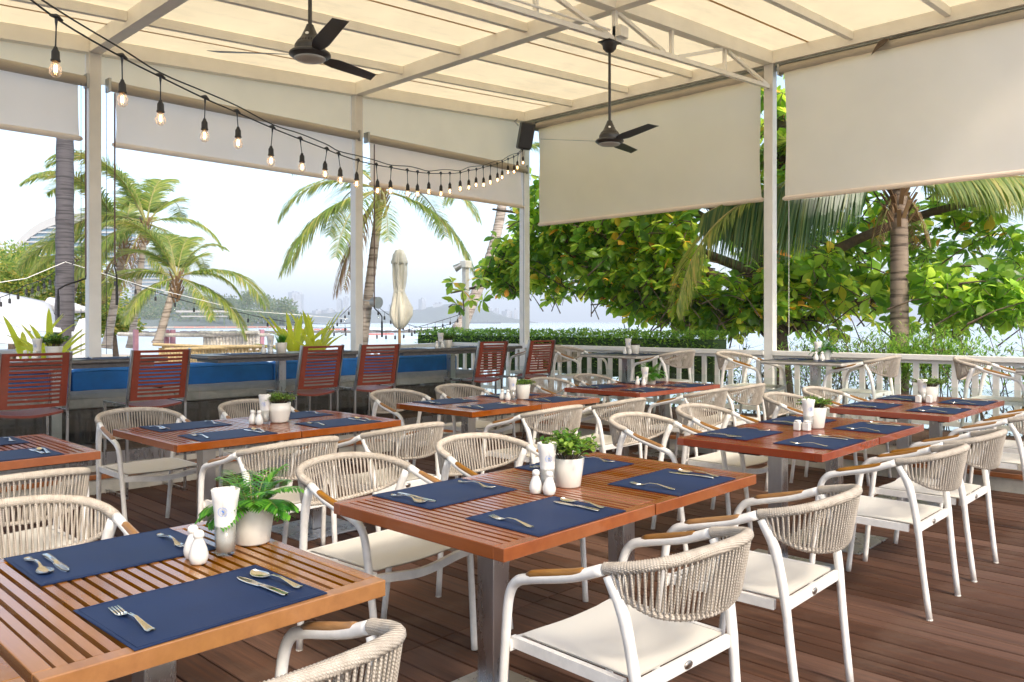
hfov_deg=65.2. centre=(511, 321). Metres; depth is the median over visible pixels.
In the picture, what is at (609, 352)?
placemat
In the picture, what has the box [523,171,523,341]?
pull cord
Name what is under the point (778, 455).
slatted table
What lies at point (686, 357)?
rope chair
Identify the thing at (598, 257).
sea almond tree
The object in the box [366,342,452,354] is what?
railing
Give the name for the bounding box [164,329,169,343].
pink post
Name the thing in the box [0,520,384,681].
slatted table
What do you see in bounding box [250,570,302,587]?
spoon
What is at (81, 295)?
tree
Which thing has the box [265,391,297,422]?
potted plant
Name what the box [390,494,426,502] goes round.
spoon
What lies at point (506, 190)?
roller blind
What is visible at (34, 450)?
knife
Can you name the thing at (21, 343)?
bromeliad
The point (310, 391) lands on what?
bar stool
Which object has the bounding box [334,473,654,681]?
slatted table
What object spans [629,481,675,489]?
fork
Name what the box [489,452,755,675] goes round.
slatted table
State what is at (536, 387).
rope chair
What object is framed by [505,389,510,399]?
shaker
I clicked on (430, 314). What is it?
hills
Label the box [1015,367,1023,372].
grey table
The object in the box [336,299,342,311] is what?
tower block
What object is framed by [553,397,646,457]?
rope chair
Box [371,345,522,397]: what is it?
grey table
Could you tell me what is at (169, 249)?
palm tree
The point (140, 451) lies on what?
raised platform
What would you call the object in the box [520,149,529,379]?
post
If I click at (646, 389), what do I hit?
placemat
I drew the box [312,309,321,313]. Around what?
tower block
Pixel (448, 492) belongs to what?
placemat
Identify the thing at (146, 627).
fork
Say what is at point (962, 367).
rope chair
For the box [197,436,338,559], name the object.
rope chair
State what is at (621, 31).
junction box
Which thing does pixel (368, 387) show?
bar stool
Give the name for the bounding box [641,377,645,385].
shaker
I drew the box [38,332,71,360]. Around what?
potted plant
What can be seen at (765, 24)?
roof membrane
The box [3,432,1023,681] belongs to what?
deck
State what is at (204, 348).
bamboo pole
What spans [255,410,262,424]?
shaker
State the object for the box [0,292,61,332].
tent roof
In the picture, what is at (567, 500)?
spoon
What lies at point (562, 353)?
rope chair
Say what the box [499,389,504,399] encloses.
shaker
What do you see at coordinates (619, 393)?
slatted table
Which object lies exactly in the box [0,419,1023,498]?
step
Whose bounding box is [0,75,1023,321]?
sky
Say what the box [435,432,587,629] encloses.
rope chair
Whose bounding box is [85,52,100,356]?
post
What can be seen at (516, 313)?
tower block
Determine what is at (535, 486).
shaker
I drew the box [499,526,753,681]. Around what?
rope chair
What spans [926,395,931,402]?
shaker
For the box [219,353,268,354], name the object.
placemat
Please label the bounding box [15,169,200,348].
palm tree
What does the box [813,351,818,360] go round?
shaker
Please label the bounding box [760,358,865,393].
grey table
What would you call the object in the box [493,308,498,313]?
tower block
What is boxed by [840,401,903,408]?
placemat
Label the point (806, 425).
shaker
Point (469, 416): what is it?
slatted table
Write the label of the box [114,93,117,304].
crank rod
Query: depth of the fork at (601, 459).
3.81 m
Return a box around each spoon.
[24,557,53,573]
[36,447,50,452]
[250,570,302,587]
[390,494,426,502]
[560,497,604,507]
[678,469,717,476]
[707,433,736,437]
[818,434,853,438]
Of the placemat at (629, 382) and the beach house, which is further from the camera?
the beach house
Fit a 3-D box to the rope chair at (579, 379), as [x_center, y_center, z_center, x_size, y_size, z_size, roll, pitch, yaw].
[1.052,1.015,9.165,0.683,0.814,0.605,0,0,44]
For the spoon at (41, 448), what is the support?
on the placemat at (17, 454)
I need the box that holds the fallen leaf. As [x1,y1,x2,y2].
[871,28,925,54]
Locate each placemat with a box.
[0,436,28,444]
[0,447,63,461]
[4,528,215,585]
[73,565,326,650]
[75,357,129,359]
[138,420,231,431]
[177,428,276,441]
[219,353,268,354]
[269,411,333,419]
[294,417,381,427]
[372,478,517,509]
[400,348,426,349]
[413,398,478,404]
[454,346,476,347]
[457,402,527,409]
[465,496,625,536]
[479,393,540,397]
[515,456,633,474]
[525,396,587,402]
[574,384,623,388]
[592,352,622,353]
[608,468,735,495]
[617,380,661,383]
[618,353,658,354]
[621,387,671,391]
[661,383,711,386]
[694,427,781,439]
[758,416,835,424]
[770,358,812,360]
[774,434,865,449]
[816,359,861,361]
[831,422,913,433]
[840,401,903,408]
[876,395,914,400]
[905,406,970,413]
[938,399,997,405]
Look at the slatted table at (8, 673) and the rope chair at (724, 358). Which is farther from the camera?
the rope chair at (724, 358)
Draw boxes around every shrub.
[695,326,763,414]
[713,327,809,415]
[763,310,876,416]
[763,336,894,418]
[804,314,989,398]
[804,322,899,419]
[839,326,935,424]
[860,309,1019,429]
[920,319,1013,429]
[923,315,1023,436]
[964,318,1023,426]
[981,325,1023,386]
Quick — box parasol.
[389,249,412,343]
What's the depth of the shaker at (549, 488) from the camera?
3.08 m
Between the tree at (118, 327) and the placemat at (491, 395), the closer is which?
the placemat at (491, 395)
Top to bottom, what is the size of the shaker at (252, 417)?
0.094 m
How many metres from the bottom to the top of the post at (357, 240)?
4.074 m
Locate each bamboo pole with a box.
[117,332,270,336]
[164,345,275,349]
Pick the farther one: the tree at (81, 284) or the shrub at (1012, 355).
the tree at (81, 284)
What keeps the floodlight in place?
attached to the palm tree at (381, 201)
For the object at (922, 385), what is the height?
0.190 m
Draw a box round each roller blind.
[0,58,89,140]
[105,78,360,182]
[364,132,528,208]
[534,71,763,225]
[777,9,1023,200]
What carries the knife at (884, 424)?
on the placemat at (884, 429)
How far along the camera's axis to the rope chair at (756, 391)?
7.83 m
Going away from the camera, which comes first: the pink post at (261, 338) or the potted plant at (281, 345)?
the potted plant at (281, 345)
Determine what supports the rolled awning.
attached to the tent roof at (26, 312)
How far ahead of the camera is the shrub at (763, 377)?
10.35 m
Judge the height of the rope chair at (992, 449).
0.814 m
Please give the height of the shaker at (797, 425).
0.065 m
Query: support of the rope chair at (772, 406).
on the deck
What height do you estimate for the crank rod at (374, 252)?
2.440 m
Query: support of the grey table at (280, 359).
on the raised platform
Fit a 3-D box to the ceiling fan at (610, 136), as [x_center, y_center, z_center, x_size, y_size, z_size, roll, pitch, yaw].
[0.989,-2.059,7.248,1.073,0.940,1.068,0,0,44]
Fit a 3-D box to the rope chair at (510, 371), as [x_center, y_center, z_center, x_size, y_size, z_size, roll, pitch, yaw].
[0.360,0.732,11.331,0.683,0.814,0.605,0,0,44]
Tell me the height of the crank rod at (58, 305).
2.200 m
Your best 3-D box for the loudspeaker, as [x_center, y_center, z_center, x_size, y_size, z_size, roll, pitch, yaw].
[0.181,-2.798,12.005,0.304,0.484,0.328,0,0,-8]
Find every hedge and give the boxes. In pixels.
[415,326,728,409]
[594,356,754,412]
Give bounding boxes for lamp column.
[453,260,471,369]
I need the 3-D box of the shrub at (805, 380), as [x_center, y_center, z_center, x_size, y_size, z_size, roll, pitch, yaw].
[3.997,0.965,10.108,1.681,1.618,1.135,0,0,28]
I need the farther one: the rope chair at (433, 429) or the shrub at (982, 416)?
the shrub at (982, 416)
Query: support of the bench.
on the raised platform
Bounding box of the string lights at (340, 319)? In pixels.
[321,308,349,336]
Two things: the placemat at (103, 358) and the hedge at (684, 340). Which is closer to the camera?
the placemat at (103, 358)
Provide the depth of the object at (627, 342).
9.84 m
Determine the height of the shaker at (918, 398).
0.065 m
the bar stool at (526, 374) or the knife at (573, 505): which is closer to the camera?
the knife at (573, 505)
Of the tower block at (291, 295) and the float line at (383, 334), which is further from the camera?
the tower block at (291, 295)
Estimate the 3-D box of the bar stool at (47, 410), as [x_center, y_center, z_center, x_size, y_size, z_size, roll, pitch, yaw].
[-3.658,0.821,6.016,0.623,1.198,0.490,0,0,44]
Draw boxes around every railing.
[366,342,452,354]
[453,342,1023,431]
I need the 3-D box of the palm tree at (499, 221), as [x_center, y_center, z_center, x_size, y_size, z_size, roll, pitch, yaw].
[-0.365,-2.833,24.223,4.848,6.427,4.113,0,0,44]
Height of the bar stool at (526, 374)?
1.198 m
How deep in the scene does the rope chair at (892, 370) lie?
7.77 m
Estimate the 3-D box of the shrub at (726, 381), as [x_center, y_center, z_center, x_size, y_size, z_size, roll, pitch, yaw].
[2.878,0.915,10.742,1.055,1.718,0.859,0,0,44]
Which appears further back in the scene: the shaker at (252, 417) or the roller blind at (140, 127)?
the roller blind at (140, 127)
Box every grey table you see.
[9,356,167,438]
[191,350,357,394]
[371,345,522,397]
[580,352,672,414]
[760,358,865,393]
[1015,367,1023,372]
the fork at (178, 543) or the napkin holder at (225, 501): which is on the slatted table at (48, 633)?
the napkin holder at (225, 501)
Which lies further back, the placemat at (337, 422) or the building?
the building
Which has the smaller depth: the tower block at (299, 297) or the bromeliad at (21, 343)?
the bromeliad at (21, 343)
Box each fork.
[108,605,155,631]
[156,533,183,546]
[458,480,495,487]
[489,514,533,527]
[584,456,613,461]
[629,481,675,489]
[791,441,825,445]
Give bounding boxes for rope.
[0,262,64,282]
[65,261,346,318]
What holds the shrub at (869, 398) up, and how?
on the ground
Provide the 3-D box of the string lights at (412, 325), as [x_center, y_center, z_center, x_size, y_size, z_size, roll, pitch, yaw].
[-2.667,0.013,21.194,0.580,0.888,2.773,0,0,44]
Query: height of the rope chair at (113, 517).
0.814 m
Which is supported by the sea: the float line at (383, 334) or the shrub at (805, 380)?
the float line at (383, 334)
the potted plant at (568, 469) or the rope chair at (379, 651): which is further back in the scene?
the potted plant at (568, 469)
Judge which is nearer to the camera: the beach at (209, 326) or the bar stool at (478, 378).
the bar stool at (478, 378)
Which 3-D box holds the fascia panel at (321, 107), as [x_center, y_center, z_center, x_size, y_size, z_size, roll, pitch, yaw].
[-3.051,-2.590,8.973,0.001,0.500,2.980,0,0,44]
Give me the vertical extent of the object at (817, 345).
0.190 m
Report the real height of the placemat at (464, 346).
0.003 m
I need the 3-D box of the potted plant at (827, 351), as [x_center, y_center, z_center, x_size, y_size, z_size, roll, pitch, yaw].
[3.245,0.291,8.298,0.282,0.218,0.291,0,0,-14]
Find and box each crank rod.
[57,87,86,316]
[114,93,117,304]
[374,144,382,336]
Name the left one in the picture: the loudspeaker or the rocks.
the rocks
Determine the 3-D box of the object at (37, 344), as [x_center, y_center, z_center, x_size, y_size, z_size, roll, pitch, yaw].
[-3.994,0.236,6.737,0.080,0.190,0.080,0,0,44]
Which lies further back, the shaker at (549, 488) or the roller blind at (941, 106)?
the roller blind at (941, 106)
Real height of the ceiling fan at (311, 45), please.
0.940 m
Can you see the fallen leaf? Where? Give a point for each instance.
(882, 42)
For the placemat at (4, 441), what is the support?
on the slatted table at (73, 452)
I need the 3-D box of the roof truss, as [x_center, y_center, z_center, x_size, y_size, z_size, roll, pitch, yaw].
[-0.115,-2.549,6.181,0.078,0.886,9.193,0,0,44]
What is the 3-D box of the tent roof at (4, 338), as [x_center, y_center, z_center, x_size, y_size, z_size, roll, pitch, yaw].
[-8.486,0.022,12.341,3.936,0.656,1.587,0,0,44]
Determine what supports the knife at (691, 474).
on the placemat at (684, 484)
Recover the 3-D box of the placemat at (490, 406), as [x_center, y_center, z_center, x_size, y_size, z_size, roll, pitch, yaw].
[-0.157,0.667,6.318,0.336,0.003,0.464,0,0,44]
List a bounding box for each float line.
[369,333,393,334]
[370,328,442,328]
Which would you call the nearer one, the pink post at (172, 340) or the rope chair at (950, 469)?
the rope chair at (950, 469)
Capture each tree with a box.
[0,239,54,331]
[0,249,54,358]
[0,253,112,334]
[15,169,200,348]
[26,241,117,299]
[40,149,222,348]
[55,138,74,349]
[74,277,130,337]
[101,218,270,342]
[101,303,147,356]
[276,162,480,344]
[441,75,1023,415]
[442,142,539,328]
[667,136,1023,395]
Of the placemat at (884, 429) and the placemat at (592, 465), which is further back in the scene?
the placemat at (884, 429)
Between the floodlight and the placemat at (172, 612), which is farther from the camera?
the floodlight
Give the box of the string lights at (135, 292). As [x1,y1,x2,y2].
[105,272,348,330]
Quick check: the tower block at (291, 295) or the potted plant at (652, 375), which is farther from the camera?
the tower block at (291, 295)
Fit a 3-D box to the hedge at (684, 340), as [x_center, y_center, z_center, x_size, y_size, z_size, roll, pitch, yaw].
[0.581,1.191,12.688,6.073,2.260,0.709,0,0,44]
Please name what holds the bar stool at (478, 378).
on the deck
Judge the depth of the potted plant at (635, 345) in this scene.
9.85 m
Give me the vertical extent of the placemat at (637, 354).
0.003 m
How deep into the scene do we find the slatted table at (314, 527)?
5.40 m
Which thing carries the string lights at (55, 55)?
hanging from the roof frame
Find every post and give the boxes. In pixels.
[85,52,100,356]
[133,329,138,349]
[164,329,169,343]
[170,329,175,347]
[259,329,263,344]
[351,94,362,356]
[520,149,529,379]
[764,63,776,416]
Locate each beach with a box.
[16,354,129,358]
[75,326,302,327]
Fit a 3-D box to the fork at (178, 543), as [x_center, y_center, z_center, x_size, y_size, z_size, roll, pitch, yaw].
[-1.028,0.658,2.418,0.025,0.016,0.201,0,0,-44]
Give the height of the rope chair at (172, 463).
0.814 m
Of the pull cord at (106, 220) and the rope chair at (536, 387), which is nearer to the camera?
the pull cord at (106, 220)
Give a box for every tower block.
[288,291,299,306]
[295,293,303,313]
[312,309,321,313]
[322,308,334,312]
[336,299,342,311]
[343,296,348,310]
[418,298,425,309]
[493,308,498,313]
[502,310,511,317]
[514,308,517,318]
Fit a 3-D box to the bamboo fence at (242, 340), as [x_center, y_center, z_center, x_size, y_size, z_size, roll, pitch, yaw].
[-6.762,0.587,19.218,1.693,0.755,0.183,0,0,18]
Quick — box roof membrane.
[0,0,974,111]
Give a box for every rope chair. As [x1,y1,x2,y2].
[0,467,90,558]
[0,494,138,558]
[95,407,196,535]
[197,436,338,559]
[218,399,303,492]
[263,618,405,681]
[295,452,477,650]
[321,421,444,545]
[369,388,457,478]
[435,383,516,470]
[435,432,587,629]
[481,404,583,473]
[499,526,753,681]
[508,345,561,394]
[529,377,601,452]
[552,346,609,405]
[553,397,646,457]
[573,373,640,451]
[608,411,730,550]
[629,349,695,418]
[644,387,727,458]
[652,484,862,681]
[675,403,767,530]
[686,383,765,466]
[716,350,788,420]
[762,391,857,490]
[802,386,891,485]
[807,443,969,620]
[822,355,901,421]
[862,428,1007,581]
[939,413,1023,509]
[953,356,1023,434]
[967,409,1023,494]
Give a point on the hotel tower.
(149, 281)
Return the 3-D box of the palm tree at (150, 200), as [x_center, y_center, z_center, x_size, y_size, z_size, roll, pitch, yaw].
[-10.675,-1.855,22.295,4.509,5.202,4.575,0,0,44]
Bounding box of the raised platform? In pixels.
[0,401,1023,475]
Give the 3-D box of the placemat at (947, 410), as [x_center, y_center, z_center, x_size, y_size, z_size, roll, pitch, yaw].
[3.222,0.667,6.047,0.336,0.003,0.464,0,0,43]
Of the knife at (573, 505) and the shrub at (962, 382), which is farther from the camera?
the shrub at (962, 382)
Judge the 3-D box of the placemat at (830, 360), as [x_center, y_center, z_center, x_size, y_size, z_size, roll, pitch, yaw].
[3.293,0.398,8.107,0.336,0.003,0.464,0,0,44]
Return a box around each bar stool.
[0,351,72,507]
[103,348,190,499]
[266,344,343,471]
[329,343,400,464]
[444,340,508,443]
[495,339,555,438]
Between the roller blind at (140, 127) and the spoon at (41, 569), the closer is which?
the spoon at (41, 569)
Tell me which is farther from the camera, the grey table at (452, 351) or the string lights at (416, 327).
the string lights at (416, 327)
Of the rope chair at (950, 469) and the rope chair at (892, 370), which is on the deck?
the rope chair at (950, 469)
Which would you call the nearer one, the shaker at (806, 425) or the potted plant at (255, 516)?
the potted plant at (255, 516)
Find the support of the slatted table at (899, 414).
on the deck
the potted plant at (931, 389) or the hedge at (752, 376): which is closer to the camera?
the potted plant at (931, 389)
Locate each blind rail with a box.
[528,67,763,122]
[775,6,1023,70]
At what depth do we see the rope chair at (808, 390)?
7.48 m
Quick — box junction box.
[613,24,627,39]
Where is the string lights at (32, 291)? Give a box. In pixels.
[0,272,54,310]
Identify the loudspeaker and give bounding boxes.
[514,119,535,149]
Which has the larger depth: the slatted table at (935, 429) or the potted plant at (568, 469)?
the slatted table at (935, 429)
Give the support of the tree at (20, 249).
on the beach at (103, 355)
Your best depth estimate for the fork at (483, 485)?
3.23 m
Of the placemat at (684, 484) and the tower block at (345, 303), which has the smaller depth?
the placemat at (684, 484)
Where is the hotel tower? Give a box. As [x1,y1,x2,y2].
[130,257,189,314]
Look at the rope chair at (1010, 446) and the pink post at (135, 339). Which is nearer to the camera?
the rope chair at (1010, 446)
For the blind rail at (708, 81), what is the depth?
10.77 m
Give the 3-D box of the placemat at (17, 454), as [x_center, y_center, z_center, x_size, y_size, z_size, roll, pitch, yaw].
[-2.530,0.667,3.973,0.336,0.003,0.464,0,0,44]
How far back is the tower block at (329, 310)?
2191.82 m
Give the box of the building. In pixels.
[15,213,142,260]
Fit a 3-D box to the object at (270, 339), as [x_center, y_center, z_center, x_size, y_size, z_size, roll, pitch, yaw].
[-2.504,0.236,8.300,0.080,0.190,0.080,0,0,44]
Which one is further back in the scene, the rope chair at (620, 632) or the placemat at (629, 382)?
the placemat at (629, 382)
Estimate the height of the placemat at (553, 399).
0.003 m
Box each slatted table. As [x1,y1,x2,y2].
[0,434,100,470]
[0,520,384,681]
[0,656,24,681]
[113,419,300,521]
[230,410,400,540]
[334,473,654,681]
[396,397,540,477]
[470,392,599,464]
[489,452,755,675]
[564,384,682,455]
[610,380,719,458]
[677,425,878,586]
[745,414,923,554]
[830,400,978,506]
[868,394,1003,479]
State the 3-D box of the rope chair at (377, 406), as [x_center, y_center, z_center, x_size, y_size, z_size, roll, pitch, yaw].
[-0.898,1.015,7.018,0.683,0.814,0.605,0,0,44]
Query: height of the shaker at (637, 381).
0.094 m
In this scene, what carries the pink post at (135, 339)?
on the beach at (103, 355)
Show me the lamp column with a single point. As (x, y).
(465, 265)
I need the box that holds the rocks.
[141,330,424,333]
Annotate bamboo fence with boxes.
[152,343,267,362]
[199,330,259,349]
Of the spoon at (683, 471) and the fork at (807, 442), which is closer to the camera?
the spoon at (683, 471)
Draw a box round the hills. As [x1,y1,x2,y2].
[263,304,536,322]
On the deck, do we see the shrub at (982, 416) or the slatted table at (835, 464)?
the slatted table at (835, 464)
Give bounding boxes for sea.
[0,322,1023,436]
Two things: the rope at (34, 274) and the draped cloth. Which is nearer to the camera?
the draped cloth
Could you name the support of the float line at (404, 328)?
on the sea
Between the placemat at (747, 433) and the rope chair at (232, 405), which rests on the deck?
the rope chair at (232, 405)
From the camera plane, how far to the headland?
640.10 m
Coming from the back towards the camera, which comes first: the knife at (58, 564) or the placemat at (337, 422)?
the placemat at (337, 422)
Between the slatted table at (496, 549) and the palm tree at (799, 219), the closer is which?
the slatted table at (496, 549)
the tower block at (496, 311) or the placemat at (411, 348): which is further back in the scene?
the tower block at (496, 311)
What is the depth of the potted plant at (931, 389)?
6.66 m
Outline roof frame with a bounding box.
[0,0,1023,121]
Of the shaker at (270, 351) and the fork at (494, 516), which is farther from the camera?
the shaker at (270, 351)
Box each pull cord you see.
[106,88,106,353]
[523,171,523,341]
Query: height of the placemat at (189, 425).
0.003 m
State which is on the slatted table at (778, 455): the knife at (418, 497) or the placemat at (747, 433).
the placemat at (747, 433)
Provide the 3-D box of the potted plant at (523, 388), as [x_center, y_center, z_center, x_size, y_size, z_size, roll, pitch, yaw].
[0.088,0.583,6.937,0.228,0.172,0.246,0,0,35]
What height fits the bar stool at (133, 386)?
1.198 m
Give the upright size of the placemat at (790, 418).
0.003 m
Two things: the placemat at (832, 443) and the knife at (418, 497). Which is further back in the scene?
the placemat at (832, 443)
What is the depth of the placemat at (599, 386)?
8.20 m
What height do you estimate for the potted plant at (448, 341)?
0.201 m
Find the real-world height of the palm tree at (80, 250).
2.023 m
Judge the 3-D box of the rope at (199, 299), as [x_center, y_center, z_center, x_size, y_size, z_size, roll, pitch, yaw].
[-6.752,-0.565,17.640,1.746,1.013,6.906,0,0,34]
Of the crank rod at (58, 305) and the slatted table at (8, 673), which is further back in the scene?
the crank rod at (58, 305)
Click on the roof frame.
(120, 27)
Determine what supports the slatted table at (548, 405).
on the deck
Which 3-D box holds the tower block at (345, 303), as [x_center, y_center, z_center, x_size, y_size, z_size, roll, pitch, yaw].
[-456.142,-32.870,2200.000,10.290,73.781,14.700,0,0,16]
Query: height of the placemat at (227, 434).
0.003 m
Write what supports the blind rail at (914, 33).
attached to the roof frame
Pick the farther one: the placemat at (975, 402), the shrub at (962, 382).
the shrub at (962, 382)
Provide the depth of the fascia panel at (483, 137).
11.17 m
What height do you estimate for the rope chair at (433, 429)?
0.814 m
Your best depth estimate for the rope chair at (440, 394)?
7.69 m
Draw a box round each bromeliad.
[3,308,102,358]
[257,310,343,350]
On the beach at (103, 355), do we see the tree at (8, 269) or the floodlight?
the tree at (8, 269)
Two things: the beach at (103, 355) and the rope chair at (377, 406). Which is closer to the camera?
the rope chair at (377, 406)
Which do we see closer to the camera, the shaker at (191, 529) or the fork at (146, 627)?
the fork at (146, 627)
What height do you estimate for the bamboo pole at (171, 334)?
0.119 m
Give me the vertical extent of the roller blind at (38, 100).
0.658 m
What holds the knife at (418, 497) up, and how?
on the placemat at (448, 492)
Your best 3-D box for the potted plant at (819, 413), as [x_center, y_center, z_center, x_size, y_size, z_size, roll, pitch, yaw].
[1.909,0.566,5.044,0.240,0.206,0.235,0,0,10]
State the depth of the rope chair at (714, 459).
5.70 m
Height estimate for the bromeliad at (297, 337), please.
1.106 m
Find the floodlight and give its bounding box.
[363,297,382,308]
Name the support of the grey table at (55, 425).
on the raised platform
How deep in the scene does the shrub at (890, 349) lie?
9.35 m
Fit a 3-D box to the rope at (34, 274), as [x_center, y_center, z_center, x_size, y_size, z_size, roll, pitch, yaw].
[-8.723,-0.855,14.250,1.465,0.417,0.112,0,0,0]
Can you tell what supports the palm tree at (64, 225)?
on the ground
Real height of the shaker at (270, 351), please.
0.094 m
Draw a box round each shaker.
[22,350,28,361]
[183,525,198,559]
[189,529,208,564]
[248,410,255,423]
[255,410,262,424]
[261,345,265,353]
[268,345,273,353]
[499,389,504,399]
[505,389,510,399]
[529,469,542,493]
[542,470,555,495]
[635,376,639,384]
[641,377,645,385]
[793,420,801,430]
[802,420,810,430]
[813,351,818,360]
[819,352,824,359]
[915,395,921,402]
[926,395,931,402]
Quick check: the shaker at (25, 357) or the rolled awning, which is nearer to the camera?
the shaker at (25, 357)
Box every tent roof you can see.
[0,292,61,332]
[0,322,35,344]
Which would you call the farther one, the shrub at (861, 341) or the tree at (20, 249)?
the tree at (20, 249)
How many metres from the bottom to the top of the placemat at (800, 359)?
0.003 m
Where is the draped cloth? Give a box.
[71,318,101,357]
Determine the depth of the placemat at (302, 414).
5.74 m
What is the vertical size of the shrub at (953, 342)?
1.592 m
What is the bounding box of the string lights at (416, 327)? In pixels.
[370,315,458,338]
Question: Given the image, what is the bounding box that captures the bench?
[0,354,480,443]
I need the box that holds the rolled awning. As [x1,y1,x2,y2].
[45,297,84,312]
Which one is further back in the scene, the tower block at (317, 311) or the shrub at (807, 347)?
the tower block at (317, 311)
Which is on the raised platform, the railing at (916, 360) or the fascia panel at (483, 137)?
the railing at (916, 360)
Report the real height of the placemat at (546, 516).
0.003 m
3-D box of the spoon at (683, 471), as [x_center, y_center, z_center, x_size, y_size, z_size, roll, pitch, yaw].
[0.810,0.659,3.485,0.200,0.019,0.041,0,0,43]
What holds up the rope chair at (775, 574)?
on the deck
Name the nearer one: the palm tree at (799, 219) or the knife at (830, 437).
the knife at (830, 437)
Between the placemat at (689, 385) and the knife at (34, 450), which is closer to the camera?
the knife at (34, 450)
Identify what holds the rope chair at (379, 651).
on the deck
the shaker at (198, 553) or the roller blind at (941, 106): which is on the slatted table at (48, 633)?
the shaker at (198, 553)
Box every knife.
[29,449,44,453]
[42,553,68,571]
[237,577,288,595]
[397,492,435,501]
[554,501,599,510]
[669,472,713,477]
[813,436,847,439]
[867,423,900,425]
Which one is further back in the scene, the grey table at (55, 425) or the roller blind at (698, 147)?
the roller blind at (698, 147)
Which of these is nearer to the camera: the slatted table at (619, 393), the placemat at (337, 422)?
the placemat at (337, 422)
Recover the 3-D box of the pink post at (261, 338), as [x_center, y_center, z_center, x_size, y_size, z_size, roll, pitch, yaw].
[-6.193,0.974,19.800,0.100,1.550,0.100,0,0,44]
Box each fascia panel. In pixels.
[0,41,84,74]
[101,57,350,130]
[363,98,519,164]
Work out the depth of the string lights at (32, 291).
14.93 m
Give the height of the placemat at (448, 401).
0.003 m
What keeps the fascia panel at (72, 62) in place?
attached to the roof frame
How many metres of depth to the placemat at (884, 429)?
5.03 m
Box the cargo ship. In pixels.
[470,320,500,323]
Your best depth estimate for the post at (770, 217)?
9.52 m
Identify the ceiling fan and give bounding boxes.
[207,0,375,79]
[545,38,657,152]
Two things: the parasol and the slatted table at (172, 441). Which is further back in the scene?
the parasol
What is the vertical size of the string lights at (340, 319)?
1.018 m
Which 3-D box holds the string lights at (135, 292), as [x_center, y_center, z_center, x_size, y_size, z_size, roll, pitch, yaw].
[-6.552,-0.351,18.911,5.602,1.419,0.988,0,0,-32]
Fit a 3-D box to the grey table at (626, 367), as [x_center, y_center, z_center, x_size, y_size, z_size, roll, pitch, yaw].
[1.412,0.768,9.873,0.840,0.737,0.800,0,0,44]
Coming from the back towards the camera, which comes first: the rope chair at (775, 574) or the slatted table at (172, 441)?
the slatted table at (172, 441)
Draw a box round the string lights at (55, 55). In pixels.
[30,0,523,196]
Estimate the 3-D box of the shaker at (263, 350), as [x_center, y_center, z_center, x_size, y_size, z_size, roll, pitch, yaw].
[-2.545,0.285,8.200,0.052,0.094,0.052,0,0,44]
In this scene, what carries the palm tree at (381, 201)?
on the ground
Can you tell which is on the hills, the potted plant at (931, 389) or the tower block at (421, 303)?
the tower block at (421, 303)
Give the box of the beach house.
[176,310,227,316]
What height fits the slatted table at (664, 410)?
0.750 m
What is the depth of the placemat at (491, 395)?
7.21 m
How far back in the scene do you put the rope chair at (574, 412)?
5.79 m
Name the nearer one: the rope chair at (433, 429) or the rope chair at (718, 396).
the rope chair at (433, 429)
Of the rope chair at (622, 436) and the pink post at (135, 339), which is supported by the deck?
the rope chair at (622, 436)
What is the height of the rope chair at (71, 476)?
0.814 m
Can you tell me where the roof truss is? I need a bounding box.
[472,0,769,88]
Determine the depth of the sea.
168.90 m
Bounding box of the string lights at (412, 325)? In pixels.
[377,309,456,334]
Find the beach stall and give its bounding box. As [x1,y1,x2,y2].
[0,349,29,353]
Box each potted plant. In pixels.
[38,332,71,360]
[195,464,305,545]
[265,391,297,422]
[275,333,287,352]
[443,332,454,347]
[516,379,535,398]
[535,427,600,488]
[630,340,641,353]
[635,362,665,384]
[796,395,834,428]
[809,339,840,359]
[910,376,948,401]
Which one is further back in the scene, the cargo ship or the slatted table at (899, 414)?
the cargo ship
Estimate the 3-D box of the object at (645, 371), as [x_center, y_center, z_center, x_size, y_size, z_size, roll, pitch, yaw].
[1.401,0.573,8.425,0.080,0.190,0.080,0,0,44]
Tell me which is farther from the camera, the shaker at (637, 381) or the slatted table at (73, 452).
the shaker at (637, 381)
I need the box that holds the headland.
[74,289,303,325]
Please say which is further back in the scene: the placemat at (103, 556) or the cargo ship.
the cargo ship
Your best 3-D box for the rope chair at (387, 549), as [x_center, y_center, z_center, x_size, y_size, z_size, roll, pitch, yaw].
[-0.582,1.015,3.480,0.684,0.814,0.605,0,0,41]
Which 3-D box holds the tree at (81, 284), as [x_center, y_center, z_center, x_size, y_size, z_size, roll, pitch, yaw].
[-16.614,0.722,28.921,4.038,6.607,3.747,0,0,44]
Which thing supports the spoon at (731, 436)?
on the placemat at (747, 433)
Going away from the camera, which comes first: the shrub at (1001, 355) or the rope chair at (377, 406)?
the rope chair at (377, 406)

